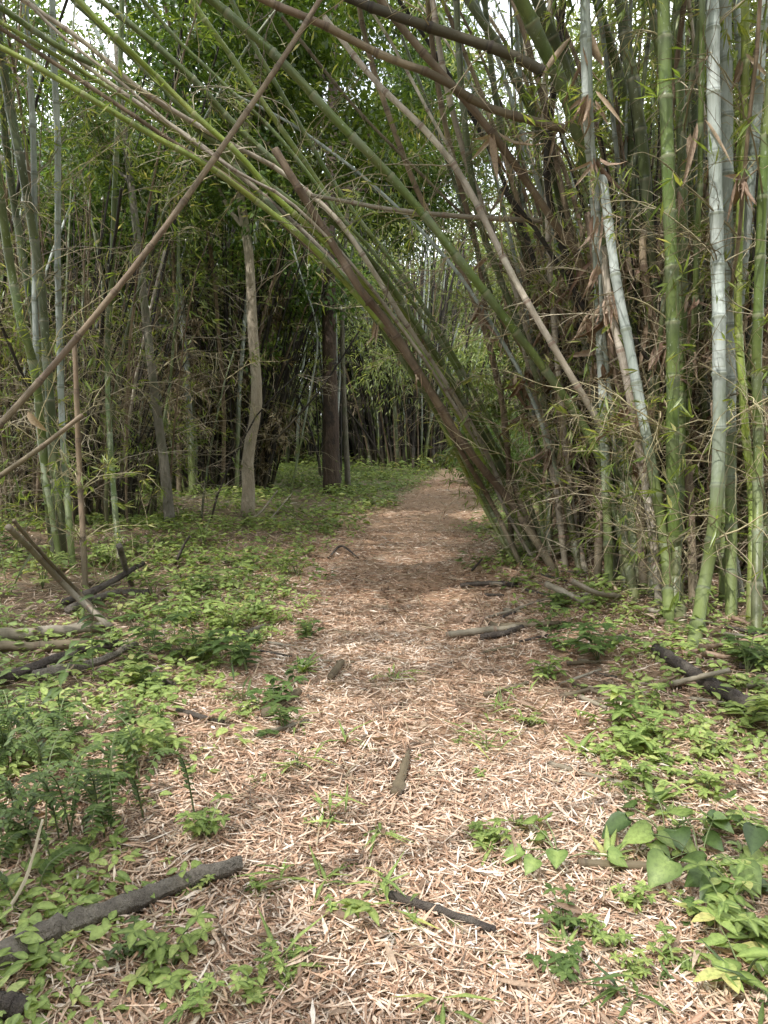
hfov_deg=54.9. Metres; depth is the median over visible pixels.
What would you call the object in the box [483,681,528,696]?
cane piece
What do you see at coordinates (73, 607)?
fallen branch
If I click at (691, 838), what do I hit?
weed
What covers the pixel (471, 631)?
fallen cane
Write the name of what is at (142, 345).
bamboo culm
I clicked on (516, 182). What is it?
bamboo culm
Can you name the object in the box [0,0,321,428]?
dead cane
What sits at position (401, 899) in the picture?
fallen stick
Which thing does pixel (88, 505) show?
canes
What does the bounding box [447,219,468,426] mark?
bamboo culm
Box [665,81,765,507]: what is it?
bamboo culm
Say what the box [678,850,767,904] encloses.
vine
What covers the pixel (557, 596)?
weed
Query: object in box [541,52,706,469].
bamboo culm
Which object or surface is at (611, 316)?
bamboo culm
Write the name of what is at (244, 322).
tree
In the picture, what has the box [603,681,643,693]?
cane piece
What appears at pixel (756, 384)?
bamboo culm
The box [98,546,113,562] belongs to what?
weed
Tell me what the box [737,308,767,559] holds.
bamboo culm
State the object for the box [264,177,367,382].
bamboo culm
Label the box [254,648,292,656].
cane piece
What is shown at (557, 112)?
bamboo culm
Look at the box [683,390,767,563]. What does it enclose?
bamboo culm
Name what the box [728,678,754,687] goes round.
weed
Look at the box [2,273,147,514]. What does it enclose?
bamboo culm
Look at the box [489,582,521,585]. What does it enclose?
cane piece
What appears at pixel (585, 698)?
cane piece
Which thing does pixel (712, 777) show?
weed
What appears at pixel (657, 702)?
weed
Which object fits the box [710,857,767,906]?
weed
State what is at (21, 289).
bamboo culm
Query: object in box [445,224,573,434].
tree
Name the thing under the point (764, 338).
bamboo culm
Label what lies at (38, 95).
bamboo culm
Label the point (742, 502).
bamboo culm
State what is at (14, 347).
bamboo culm
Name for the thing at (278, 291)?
bamboo culm
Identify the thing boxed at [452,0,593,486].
bamboo culm
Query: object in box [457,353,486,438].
bamboo culm
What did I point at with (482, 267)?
bamboo culm
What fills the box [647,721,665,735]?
weed
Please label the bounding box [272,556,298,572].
weed
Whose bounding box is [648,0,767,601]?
bamboo culm
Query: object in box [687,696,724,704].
cane piece
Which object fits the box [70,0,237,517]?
bamboo culm
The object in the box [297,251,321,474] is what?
bamboo culm
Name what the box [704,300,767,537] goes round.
bamboo culm
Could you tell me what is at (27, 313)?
bamboo culm
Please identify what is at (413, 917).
seedling
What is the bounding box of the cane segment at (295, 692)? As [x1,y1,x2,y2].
[261,688,301,718]
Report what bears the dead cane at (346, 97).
on the bamboo culm at (466, 136)
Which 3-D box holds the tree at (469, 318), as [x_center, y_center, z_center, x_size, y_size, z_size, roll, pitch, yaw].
[5.056,-8.283,40.734,7.276,10.691,7.585,0,7,0]
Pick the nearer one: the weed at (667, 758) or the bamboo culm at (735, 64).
the weed at (667, 758)
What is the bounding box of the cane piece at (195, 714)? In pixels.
[175,708,224,722]
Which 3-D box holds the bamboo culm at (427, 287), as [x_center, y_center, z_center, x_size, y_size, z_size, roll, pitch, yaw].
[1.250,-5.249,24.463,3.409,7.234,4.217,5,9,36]
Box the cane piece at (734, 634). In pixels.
[718,631,748,635]
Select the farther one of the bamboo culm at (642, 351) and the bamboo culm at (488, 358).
the bamboo culm at (488, 358)
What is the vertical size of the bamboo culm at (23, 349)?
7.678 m
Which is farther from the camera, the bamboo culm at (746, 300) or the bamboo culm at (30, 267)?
the bamboo culm at (30, 267)
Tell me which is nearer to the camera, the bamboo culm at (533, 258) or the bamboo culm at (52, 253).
the bamboo culm at (533, 258)
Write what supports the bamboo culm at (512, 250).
on the ground at (36, 536)
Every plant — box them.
[41,638,98,730]
[69,534,129,571]
[77,594,110,682]
[124,562,175,596]
[166,589,190,660]
[179,514,218,545]
[626,770,689,810]
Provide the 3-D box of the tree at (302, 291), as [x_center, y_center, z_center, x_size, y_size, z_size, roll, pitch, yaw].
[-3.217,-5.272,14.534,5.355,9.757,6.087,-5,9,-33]
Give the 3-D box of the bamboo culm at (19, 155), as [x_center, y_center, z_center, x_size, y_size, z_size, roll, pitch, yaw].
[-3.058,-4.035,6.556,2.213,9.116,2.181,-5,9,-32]
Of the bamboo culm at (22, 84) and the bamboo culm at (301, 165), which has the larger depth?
the bamboo culm at (22, 84)
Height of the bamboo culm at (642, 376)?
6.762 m
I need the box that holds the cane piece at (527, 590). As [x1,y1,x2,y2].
[525,589,549,595]
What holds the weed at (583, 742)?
on the ground at (36, 536)
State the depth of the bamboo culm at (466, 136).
6.43 m
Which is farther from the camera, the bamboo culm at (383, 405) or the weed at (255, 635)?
the bamboo culm at (383, 405)
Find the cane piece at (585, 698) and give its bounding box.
[578,694,607,708]
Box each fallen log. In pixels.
[0,855,242,968]
[0,989,28,1020]
[651,643,767,714]
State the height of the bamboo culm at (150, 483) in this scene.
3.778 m
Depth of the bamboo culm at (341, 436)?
16.40 m
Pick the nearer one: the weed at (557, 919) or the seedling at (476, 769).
the weed at (557, 919)
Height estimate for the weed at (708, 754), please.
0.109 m
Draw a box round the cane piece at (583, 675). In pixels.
[559,668,601,684]
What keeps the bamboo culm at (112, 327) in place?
on the ground at (36, 536)
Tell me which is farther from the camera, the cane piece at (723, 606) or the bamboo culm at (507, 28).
the bamboo culm at (507, 28)
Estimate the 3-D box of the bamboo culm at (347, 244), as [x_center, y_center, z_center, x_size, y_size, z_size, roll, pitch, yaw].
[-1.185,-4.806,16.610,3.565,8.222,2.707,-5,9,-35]
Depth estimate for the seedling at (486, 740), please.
3.38 m
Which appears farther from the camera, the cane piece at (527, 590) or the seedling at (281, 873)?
the cane piece at (527, 590)
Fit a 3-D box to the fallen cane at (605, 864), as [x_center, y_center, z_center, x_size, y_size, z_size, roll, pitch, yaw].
[0.881,1.189,2.490,0.457,0.057,0.046,0,7,0]
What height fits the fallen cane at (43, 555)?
0.788 m
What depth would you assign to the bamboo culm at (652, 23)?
5.36 m
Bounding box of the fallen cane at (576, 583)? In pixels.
[569,578,621,598]
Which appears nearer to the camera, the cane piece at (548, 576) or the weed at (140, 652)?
the weed at (140, 652)
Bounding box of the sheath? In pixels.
[27,411,47,431]
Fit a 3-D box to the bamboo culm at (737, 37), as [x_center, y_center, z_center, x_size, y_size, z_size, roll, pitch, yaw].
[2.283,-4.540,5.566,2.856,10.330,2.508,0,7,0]
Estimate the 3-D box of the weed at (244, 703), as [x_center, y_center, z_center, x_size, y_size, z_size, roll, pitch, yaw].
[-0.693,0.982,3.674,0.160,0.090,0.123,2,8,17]
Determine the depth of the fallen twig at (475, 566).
6.84 m
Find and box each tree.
[0,0,158,469]
[0,30,201,523]
[0,99,182,490]
[61,0,430,517]
[83,0,511,492]
[92,65,313,378]
[93,0,382,390]
[100,61,283,492]
[184,52,342,489]
[297,24,548,414]
[314,84,466,490]
[323,172,421,310]
[414,223,497,402]
[436,262,522,418]
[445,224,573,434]
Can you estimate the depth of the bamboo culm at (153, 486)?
9.42 m
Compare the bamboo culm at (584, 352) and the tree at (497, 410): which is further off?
the tree at (497, 410)
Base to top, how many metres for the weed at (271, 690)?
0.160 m
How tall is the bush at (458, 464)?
1.810 m
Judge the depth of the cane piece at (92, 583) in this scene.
6.19 m
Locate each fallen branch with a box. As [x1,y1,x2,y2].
[0,639,119,683]
[32,641,138,679]
[61,561,144,605]
[64,589,149,614]
[116,543,133,586]
[169,624,265,653]
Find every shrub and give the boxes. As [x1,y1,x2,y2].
[0,503,43,554]
[17,545,71,588]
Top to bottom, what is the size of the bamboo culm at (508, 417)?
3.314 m
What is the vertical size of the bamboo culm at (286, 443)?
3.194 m
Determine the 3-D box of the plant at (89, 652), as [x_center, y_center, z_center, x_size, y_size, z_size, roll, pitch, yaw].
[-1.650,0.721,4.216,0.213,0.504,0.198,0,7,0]
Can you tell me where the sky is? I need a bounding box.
[0,0,755,416]
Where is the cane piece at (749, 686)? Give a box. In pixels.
[739,677,767,690]
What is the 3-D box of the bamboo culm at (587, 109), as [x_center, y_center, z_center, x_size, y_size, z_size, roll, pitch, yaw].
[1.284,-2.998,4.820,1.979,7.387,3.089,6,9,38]
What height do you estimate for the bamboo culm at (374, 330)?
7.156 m
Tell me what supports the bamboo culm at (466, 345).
on the ground at (36, 536)
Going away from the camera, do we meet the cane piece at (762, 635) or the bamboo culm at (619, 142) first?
the cane piece at (762, 635)
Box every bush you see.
[0,689,91,770]
[0,711,194,912]
[435,420,543,484]
[461,412,538,441]
[479,436,545,495]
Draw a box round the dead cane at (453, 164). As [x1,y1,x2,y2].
[266,14,606,432]
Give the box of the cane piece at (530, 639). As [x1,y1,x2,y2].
[518,634,548,642]
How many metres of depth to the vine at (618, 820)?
2.65 m
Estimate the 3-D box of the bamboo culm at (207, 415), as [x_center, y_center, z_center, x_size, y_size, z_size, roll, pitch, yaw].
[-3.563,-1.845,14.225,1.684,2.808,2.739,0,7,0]
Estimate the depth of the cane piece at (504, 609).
5.61 m
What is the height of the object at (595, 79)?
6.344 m
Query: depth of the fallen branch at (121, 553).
5.68 m
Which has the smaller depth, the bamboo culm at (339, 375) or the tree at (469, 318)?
the bamboo culm at (339, 375)
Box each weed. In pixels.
[55,824,111,865]
[87,714,164,776]
[88,562,122,586]
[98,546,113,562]
[105,626,122,639]
[107,606,190,654]
[107,701,156,728]
[114,660,165,684]
[119,639,148,662]
[123,644,160,663]
[126,609,152,630]
[126,717,192,759]
[131,565,154,576]
[134,666,174,694]
[145,535,168,547]
[147,703,172,723]
[150,613,237,661]
[157,586,174,594]
[168,631,220,660]
[175,874,214,896]
[181,609,201,621]
[186,574,215,592]
[198,592,262,629]
[209,641,262,666]
[213,635,262,671]
[216,661,262,701]
[228,591,279,615]
[231,699,259,718]
[241,631,263,643]
[242,630,268,641]
[245,693,268,705]
[246,674,308,702]
[250,602,265,609]
[252,559,279,572]
[255,694,303,736]
[260,574,299,594]
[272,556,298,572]
[284,658,310,685]
[285,548,308,581]
[286,651,321,673]
[296,620,324,638]
[300,547,315,555]
[300,616,313,626]
[522,602,573,630]
[526,655,572,682]
[534,882,587,935]
[535,623,597,652]
[537,593,568,609]
[545,921,582,949]
[558,730,605,755]
[564,622,636,660]
[574,709,600,726]
[579,956,675,1023]
[583,825,635,859]
[593,684,655,720]
[606,709,677,750]
[609,760,660,783]
[609,947,654,983]
[624,788,637,802]
[627,680,679,709]
[631,778,701,833]
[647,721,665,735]
[648,748,680,776]
[654,960,674,987]
[659,889,686,914]
[672,858,760,926]
[675,756,753,797]
[678,816,692,839]
[680,895,723,932]
[690,732,739,763]
[691,898,718,918]
[691,905,767,993]
[696,934,767,1023]
[697,738,726,755]
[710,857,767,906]
[720,626,767,672]
[721,687,767,725]
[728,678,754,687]
[728,910,767,941]
[729,810,767,830]
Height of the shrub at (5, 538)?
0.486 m
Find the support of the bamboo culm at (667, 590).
on the ground at (36, 536)
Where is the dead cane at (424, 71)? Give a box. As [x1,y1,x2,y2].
[231,0,566,175]
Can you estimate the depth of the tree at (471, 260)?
50.61 m
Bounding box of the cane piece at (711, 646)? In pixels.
[698,643,736,649]
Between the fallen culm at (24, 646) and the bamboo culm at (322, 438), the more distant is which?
the bamboo culm at (322, 438)
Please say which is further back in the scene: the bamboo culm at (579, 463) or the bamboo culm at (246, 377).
the bamboo culm at (246, 377)
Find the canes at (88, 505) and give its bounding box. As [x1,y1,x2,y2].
[0,49,767,563]
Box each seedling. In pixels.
[103,915,146,961]
[114,905,216,999]
[171,972,226,1022]
[174,792,233,839]
[224,938,281,1003]
[233,859,311,902]
[243,875,266,896]
[248,773,265,787]
[257,906,333,980]
[267,711,325,736]
[271,741,336,785]
[272,958,302,990]
[273,845,357,910]
[282,938,317,958]
[301,817,317,827]
[305,785,366,830]
[318,719,370,748]
[324,894,345,912]
[337,898,378,926]
[338,852,411,904]
[357,821,411,857]
[368,664,425,682]
[371,873,442,937]
[394,991,502,1023]
[437,717,522,761]
[448,736,463,745]
[463,827,514,867]
[467,817,511,850]
[472,767,486,777]
[480,679,537,721]
[508,814,524,828]
[509,711,546,725]
[525,941,585,982]
[578,913,636,950]
[606,879,655,914]
[646,921,708,975]
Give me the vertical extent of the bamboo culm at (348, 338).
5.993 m
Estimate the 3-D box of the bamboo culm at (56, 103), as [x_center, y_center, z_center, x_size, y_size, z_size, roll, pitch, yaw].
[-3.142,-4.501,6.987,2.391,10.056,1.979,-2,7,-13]
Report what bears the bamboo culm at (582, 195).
on the ground at (36, 536)
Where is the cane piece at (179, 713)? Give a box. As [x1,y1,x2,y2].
[166,706,188,717]
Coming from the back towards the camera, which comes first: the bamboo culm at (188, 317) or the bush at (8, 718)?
the bamboo culm at (188, 317)
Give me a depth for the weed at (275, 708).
3.45 m
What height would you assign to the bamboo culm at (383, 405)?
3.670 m
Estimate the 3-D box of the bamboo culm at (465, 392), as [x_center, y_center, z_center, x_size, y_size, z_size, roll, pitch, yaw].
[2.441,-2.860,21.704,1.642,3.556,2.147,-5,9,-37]
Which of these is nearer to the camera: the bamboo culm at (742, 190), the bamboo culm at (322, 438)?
the bamboo culm at (742, 190)
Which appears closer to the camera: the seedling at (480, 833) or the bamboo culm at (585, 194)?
the seedling at (480, 833)
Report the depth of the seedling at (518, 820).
2.72 m
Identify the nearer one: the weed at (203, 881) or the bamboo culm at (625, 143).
the weed at (203, 881)
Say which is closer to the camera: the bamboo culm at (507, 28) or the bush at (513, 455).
the bamboo culm at (507, 28)
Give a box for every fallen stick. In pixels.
[244,490,277,523]
[262,493,291,526]
[327,545,358,558]
[388,890,495,933]
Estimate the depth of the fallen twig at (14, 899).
2.21 m
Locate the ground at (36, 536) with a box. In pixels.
[0,460,767,1023]
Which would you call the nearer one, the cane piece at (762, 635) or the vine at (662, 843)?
the vine at (662, 843)
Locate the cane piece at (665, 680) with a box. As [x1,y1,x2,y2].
[653,675,675,683]
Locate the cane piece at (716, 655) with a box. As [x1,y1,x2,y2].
[701,650,739,659]
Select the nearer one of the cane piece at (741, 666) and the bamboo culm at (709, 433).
the cane piece at (741, 666)
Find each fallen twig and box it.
[0,819,43,923]
[119,926,155,1013]
[174,535,189,564]
[256,939,525,955]
[471,558,482,570]
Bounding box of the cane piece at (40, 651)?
[34,637,72,654]
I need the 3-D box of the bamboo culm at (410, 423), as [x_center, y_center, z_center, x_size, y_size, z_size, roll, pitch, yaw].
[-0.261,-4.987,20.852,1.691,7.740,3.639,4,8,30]
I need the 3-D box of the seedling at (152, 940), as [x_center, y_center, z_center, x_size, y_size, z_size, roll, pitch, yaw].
[-0.599,1.204,2.057,0.225,0.164,0.298,3,8,21]
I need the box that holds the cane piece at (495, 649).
[482,643,519,653]
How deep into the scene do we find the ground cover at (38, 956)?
4.43 m
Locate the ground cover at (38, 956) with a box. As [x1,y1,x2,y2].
[0,450,767,1023]
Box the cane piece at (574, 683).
[572,681,603,695]
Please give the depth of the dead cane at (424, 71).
5.14 m
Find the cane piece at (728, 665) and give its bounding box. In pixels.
[708,658,736,668]
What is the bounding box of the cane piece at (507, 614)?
[500,609,520,618]
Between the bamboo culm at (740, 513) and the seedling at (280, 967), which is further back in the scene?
the bamboo culm at (740, 513)
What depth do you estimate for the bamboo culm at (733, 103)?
9.01 m
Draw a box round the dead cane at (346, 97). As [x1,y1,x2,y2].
[280,16,544,355]
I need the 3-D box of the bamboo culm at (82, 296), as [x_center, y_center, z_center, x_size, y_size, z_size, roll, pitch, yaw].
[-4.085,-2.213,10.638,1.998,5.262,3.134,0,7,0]
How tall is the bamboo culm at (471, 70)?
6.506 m
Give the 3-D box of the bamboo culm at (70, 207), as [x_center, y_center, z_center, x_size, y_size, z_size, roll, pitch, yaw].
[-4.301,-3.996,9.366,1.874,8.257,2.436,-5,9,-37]
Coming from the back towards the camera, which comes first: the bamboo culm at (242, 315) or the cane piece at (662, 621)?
the bamboo culm at (242, 315)
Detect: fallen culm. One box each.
[0,622,106,640]
[0,638,93,651]
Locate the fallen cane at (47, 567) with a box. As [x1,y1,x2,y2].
[4,524,113,629]
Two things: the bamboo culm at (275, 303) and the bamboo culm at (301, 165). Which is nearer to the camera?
the bamboo culm at (301, 165)
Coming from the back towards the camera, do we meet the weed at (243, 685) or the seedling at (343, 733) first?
the weed at (243, 685)
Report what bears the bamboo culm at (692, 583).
on the ground at (36, 536)
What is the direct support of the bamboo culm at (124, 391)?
on the ground at (36, 536)
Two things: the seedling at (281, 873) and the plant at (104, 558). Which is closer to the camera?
the seedling at (281, 873)
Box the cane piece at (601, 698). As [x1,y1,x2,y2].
[594,696,627,699]
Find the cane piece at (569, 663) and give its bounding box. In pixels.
[566,660,601,665]
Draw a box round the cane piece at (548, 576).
[537,572,567,581]
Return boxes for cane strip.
[253,719,308,737]
[296,928,304,988]
[311,659,353,662]
[536,851,542,898]
[545,760,633,786]
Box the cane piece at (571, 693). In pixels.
[559,687,600,698]
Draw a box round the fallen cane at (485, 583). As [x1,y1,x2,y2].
[460,580,517,587]
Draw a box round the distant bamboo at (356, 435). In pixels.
[0,2,711,493]
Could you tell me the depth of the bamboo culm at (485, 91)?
11.39 m
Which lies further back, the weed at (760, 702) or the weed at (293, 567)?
the weed at (293, 567)
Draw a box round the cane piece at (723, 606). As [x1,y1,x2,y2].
[716,602,745,608]
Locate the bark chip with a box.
[390,748,411,798]
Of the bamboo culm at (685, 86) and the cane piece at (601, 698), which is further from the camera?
the bamboo culm at (685, 86)
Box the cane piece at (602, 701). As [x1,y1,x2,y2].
[593,699,622,704]
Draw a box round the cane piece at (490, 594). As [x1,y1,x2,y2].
[484,593,503,596]
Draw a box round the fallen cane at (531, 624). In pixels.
[490,620,559,627]
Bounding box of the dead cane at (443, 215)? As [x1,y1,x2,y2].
[311,162,542,331]
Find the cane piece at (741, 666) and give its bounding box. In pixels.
[739,662,756,669]
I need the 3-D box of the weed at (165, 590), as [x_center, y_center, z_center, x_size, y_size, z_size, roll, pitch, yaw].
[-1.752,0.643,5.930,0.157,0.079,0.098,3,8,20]
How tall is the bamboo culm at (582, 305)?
3.543 m
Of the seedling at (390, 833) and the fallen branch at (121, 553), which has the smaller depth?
the seedling at (390, 833)
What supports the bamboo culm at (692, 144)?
on the ground at (36, 536)
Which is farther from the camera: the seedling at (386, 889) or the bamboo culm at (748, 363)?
the bamboo culm at (748, 363)
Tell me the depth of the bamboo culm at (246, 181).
6.55 m
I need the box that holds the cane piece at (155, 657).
[148,653,176,663]
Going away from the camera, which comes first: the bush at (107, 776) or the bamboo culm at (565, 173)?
the bush at (107, 776)
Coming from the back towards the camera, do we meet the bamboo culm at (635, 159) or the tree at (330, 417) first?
the tree at (330, 417)
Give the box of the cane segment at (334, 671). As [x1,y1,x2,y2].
[327,659,344,679]
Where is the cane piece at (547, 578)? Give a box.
[531,572,562,584]
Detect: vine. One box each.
[501,812,627,875]
[601,790,734,851]
[622,808,767,894]
[624,812,695,857]
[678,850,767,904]
[713,789,767,854]
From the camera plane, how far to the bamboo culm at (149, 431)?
9.73 m
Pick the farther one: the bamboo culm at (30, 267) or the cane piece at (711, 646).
the bamboo culm at (30, 267)
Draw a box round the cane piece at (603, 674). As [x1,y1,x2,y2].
[593,671,617,677]
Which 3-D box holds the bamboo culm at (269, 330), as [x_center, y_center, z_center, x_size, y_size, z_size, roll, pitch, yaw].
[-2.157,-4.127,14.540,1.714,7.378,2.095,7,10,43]
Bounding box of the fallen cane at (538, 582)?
[511,577,543,583]
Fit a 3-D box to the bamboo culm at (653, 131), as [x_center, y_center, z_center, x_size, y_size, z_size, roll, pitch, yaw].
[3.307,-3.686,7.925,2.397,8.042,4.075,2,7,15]
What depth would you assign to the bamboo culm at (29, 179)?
7.70 m
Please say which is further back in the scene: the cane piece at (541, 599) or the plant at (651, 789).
the cane piece at (541, 599)
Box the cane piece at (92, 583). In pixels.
[89,579,103,585]
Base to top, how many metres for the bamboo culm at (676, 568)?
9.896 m
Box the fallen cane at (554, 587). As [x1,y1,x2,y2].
[544,581,590,604]
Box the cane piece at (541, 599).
[536,596,565,601]
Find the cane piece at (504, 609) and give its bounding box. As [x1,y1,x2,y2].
[502,608,522,611]
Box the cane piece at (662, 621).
[658,616,685,624]
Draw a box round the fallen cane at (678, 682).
[669,667,729,686]
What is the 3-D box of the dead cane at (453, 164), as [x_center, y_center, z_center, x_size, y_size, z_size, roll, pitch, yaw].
[0.538,-2.134,5.264,2.373,3.125,1.941,4,8,29]
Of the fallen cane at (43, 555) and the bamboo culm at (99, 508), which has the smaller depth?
the fallen cane at (43, 555)
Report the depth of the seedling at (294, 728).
3.47 m
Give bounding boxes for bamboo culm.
[0,0,73,521]
[0,0,110,514]
[0,0,175,569]
[0,0,183,559]
[0,0,506,554]
[0,0,524,569]
[0,1,124,525]
[0,1,144,562]
[0,1,146,553]
[0,2,105,516]
[0,3,512,507]
[0,19,516,562]
[0,44,539,545]
[0,83,154,474]
[0,113,127,549]
[0,163,89,493]
[0,188,221,523]
[0,218,80,517]
[0,224,63,493]
[0,225,118,520]
[0,259,65,509]
[0,260,124,500]
[0,261,67,490]
[0,320,183,527]
[0,365,100,514]
[1,344,166,591]
[2,5,144,444]
[2,44,87,493]
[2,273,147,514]
[4,0,528,555]
[6,58,218,461]
[6,199,150,501]
[7,435,139,515]
[18,126,170,434]
[21,320,182,474]
[22,0,214,494]
[24,0,537,564]
[30,165,159,429]
[32,52,187,484]
[33,0,197,566]
[41,0,240,528]
[41,79,216,489]
[42,0,212,354]
[42,56,151,524]
[50,135,229,478]
[51,278,227,515]
[54,264,252,466]
[56,0,525,564]
[56,2,256,491]
[63,183,165,491]
[66,0,285,527]
[69,5,255,517]
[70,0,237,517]
[70,354,175,512]
[72,242,171,462]
[74,0,537,561]
[74,39,161,487]
[80,301,174,491]
[80,345,253,514]
[83,250,190,521]
[88,50,203,489]
[90,274,208,511]
[92,0,533,523]
[96,0,538,552]
[98,30,203,402]
[104,404,256,516]
[112,271,277,513]
[115,11,239,519]
[120,38,237,482]
[141,113,221,494]
[142,2,260,486]
[146,229,258,476]
[151,85,264,481]
[156,84,233,468]
[159,26,206,368]
[161,340,288,521]
[166,227,299,491]
[173,0,541,541]
[179,84,228,365]
[181,388,228,465]
[182,0,532,549]
[203,233,265,446]
[206,0,642,602]
[206,228,305,436]
[206,366,363,519]
[207,42,592,558]
[209,354,292,455]
[211,141,368,482]
[214,184,314,463]
[225,341,315,485]
[228,166,318,423]
[229,181,355,466]
[230,332,310,492]
[235,208,317,468]
[243,241,419,423]
[251,147,558,572]
[262,159,316,416]
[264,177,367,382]
[266,234,374,493]
[273,101,409,366]
[277,0,574,534]
[281,228,358,373]
[287,182,376,375]
[291,380,321,476]
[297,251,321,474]
[299,200,390,408]
[300,196,383,451]
[303,248,370,409]
[305,376,386,466]
[306,399,322,474]
[311,0,644,569]
[313,197,362,480]
[337,99,461,467]
[337,369,390,459]
[339,399,375,478]
[353,34,552,502]
[356,253,412,449]
[357,0,573,479]
[361,0,557,540]
[369,355,402,464]
[370,0,575,446]
[372,14,576,540]
[376,0,709,580]
[382,0,588,529]
[386,0,703,589]
[389,254,479,400]
[391,389,431,468]
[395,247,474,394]
[396,0,618,530]
[398,0,590,557]
[399,227,467,468]
[400,178,420,440]
[403,0,603,559]
[404,4,610,545]
[406,0,618,583]
[406,0,709,573]
[408,0,596,570]
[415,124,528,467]
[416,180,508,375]
[418,0,579,474]
[418,154,441,320]
[423,0,609,555]
[423,0,767,530]
[428,237,469,467]
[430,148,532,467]
[433,221,476,448]
[444,0,653,417]
[444,352,472,462]
[445,171,514,468]
[447,15,610,557]
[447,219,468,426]
[450,0,656,575]
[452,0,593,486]
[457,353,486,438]
[460,0,585,551]
[462,180,567,417]
[465,292,595,552]
[467,84,563,458]
[468,3,574,520]
[469,0,621,556]
[470,0,711,589]
[470,143,588,442]
[471,30,591,522]
[475,0,607,553]
[478,211,767,597]
[479,168,738,630]
[480,147,517,413]
[485,0,674,312]
[486,205,593,580]
[490,0,751,524]
[490,397,646,554]
[492,0,749,341]
[493,41,583,469]
[494,10,618,498]
[499,247,603,555]
[500,187,765,560]
[503,1,726,526]
[505,0,767,560]
[505,0,767,611]
[509,2,645,409]
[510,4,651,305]
[511,0,749,587]
[517,17,641,531]
[517,27,701,529]
[518,0,660,459]
[519,50,622,542]
[524,0,697,577]
[525,12,647,481]
[528,246,746,609]
[529,18,762,384]
[532,0,767,566]
[533,0,766,561]
[534,0,698,574]
[537,12,733,486]
[538,54,640,413]
[540,124,740,458]
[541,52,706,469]
[541,222,708,528]
[543,0,767,598]
[543,0,767,635]
[545,0,766,558]
[548,86,644,221]
[551,1,745,576]
[554,9,646,497]
[554,225,767,608]
[561,0,767,650]
[563,1,767,529]
[568,70,656,460]
[569,77,761,307]
[572,10,689,348]
[572,408,767,582]
[573,0,735,502]
[575,0,762,213]
[582,20,704,383]
[583,186,708,443]
[589,353,746,575]
[596,0,765,211]
[599,0,767,258]
[601,0,767,597]
[602,0,767,616]
[604,7,766,212]
[605,0,767,622]
[608,56,767,635]
[613,11,767,480]
[616,263,767,561]
[629,260,767,472]
[632,262,767,562]
[632,332,746,559]
[643,46,767,476]
[645,11,762,157]
[646,0,767,591]
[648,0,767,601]
[657,208,767,562]
[659,187,764,427]
[661,216,767,527]
[662,0,701,280]
[662,0,767,576]
[665,1,694,327]
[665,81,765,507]
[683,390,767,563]
[684,0,749,512]
[684,22,699,262]
[685,1,767,523]
[685,407,767,570]
[687,214,735,366]
[688,195,767,575]
[690,282,766,487]
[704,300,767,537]
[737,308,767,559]
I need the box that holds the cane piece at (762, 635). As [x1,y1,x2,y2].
[738,634,767,645]
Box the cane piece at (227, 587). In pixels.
[210,583,244,592]
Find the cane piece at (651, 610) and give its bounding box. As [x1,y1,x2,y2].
[647,607,689,616]
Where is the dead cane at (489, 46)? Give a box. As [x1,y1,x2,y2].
[269,0,545,165]
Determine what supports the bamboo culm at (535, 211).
on the ground at (36, 536)
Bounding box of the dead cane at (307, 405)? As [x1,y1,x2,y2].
[271,326,362,443]
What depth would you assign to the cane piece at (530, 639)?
4.88 m
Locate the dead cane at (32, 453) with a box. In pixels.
[0,413,83,478]
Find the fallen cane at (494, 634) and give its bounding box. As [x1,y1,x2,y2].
[480,624,523,639]
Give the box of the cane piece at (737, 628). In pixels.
[724,624,761,634]
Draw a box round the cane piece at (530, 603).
[516,600,539,607]
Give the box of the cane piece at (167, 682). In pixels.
[159,678,176,684]
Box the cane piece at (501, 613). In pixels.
[488,606,525,617]
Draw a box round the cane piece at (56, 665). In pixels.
[47,663,68,667]
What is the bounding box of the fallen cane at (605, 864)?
[577,858,707,871]
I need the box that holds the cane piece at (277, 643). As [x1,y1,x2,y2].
[267,641,294,646]
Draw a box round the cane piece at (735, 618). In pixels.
[731,615,750,625]
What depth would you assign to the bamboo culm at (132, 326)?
13.36 m
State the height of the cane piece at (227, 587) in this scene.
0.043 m
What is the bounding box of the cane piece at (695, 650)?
[681,648,699,655]
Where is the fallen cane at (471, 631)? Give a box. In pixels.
[446,624,517,637]
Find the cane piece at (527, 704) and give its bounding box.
[518,699,534,708]
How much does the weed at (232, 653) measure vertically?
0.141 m
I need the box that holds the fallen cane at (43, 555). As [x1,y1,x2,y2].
[12,519,99,611]
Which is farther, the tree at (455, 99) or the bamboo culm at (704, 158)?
the tree at (455, 99)
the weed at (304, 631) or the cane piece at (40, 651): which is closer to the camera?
the cane piece at (40, 651)

